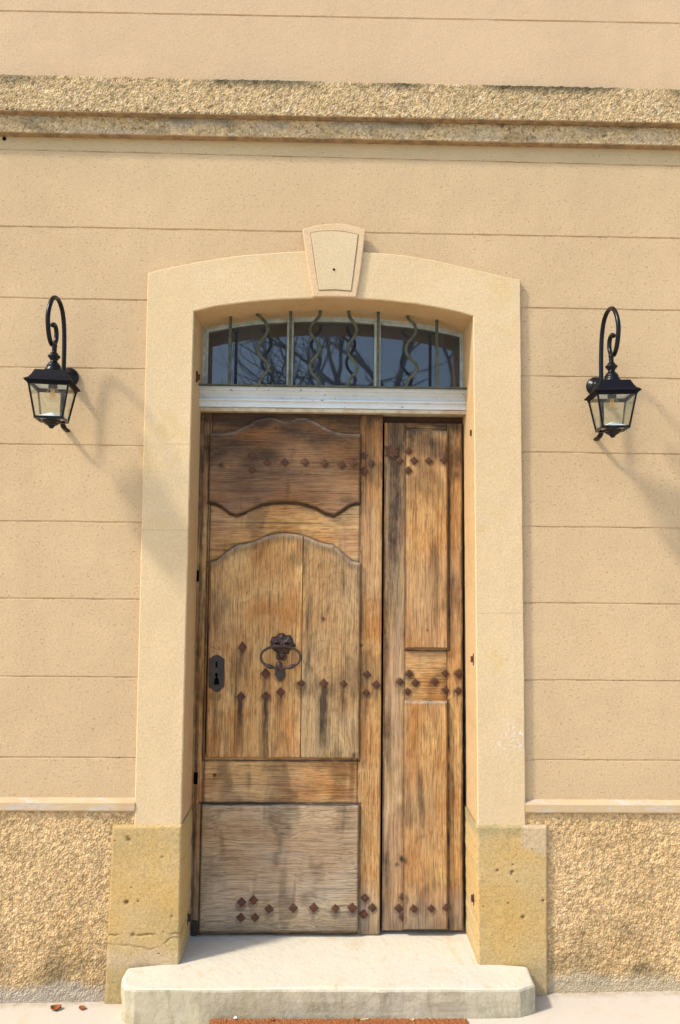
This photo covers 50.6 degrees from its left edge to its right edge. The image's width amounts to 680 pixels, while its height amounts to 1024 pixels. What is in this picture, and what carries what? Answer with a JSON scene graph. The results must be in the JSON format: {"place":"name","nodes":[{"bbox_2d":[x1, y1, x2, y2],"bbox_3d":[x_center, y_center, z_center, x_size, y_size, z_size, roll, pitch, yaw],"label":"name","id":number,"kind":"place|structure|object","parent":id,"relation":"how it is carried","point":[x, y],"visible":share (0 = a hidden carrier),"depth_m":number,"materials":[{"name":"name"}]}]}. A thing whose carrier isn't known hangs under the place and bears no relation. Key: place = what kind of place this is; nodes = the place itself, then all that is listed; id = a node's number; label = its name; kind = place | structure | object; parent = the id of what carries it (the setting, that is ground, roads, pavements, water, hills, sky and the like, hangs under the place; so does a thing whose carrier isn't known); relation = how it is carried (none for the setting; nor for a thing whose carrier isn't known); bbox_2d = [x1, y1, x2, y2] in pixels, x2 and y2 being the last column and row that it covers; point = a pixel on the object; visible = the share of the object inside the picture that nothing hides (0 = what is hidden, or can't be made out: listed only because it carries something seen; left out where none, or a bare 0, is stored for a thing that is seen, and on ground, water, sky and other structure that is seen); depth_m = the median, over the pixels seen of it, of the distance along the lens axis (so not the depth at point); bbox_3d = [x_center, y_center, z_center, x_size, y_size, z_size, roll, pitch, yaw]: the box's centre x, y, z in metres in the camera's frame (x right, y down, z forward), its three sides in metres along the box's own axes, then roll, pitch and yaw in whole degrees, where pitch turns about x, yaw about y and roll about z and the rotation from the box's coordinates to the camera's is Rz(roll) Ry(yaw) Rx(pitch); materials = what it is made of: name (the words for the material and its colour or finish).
{"place":"outdoors","nodes":[
{"label":"outdoors","id":0,"kind":"place"},
{"bbox_2d":[0,991,679,1023],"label":"ground","id":1,"kind":"structure","parent":0,"point":[652,1007],"depth_m":2.47,"materials":[{"name":"beige concrete"}]},
{"bbox_2d":[50,1004,60,1009],"bbox_3d":[-0.987,1.721,2.501,0.030,0.015,0.031,-2,-5,33],"label":"dead leaf","id":2,"kind":"object","parent":1,"relation":"on","point":[55,1007],"visible":1,"depth_m":2.50,"materials":[{"name":"orange plant"}]},
{"bbox_2d":[121,928,534,1023],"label":"door step","id":3,"kind":"object","parent":1,"relation":"on","point":[423,974],"depth_m":2.46,"materials":[{"name":"stone"}]},
{"bbox_2d":[209,1018,467,1023],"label":"doormat","id":4,"kind":"object","parent":1,"relation":"on","point":[344,1021],"visible":1,"depth_m":2.38,"materials":[{"name":"fabric"}]},
{"bbox_2d":[0,0,679,1003],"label":"stone house","id":5,"kind":"structure","parent":1,"relation":"on","point":[338,560],"depth_m":2.77,"materials":[{"name":"paint"}]},
{"bbox_2d":[23,295,80,431],"bbox_3d":[-1.018,-0.532,2.596,0.158,0.488,0.269,1,-4,-9],"label":"wall lantern","id":6,"kind":"object","parent":5,"relation":"attached to","point":[53,376],"depth_m":2.53,"materials":[{"name":"black paint"}]},
{"bbox_2d":[190,412,382,935],"bbox_3d":[-0.213,0.600,2.823,0.754,2.047,0.110,1,-4,-1],"label":"door leaf","id":7,"kind":"structure","parent":5,"relation":"in","point":[286,802],"depth_m":2.81,"materials":[{"name":"brown wood"}]},
{"bbox_2d":[198,310,466,389],"bbox_3d":[-0.022,-0.660,2.921,1.092,0.377,0.117,1,-4,-1],"label":"fanlight window","id":8,"kind":"structure","parent":5,"relation":"in","point":[377,323],"depth_m":2.88,"materials":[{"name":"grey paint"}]},
{"bbox_2d":[381,423,463,930],"bbox_3d":[0.330,0.627,2.852,0.317,1.980,0.051,1,-4,-1],"label":"door leaf","id":9,"kind":"structure","parent":5,"relation":"in","point":[422,711],"depth_m":2.84,"materials":[{"name":"brown wood"}]},
{"bbox_2d":[584,306,641,440],"bbox_3d":[0.977,-0.503,2.631,0.158,0.488,0.268,0,-4,6],"label":"wall lantern","id":10,"kind":"object","parent":5,"relation":"attached to","point":[611,387],"depth_m":2.56,"materials":[{"name":"black paint"}]}
]}

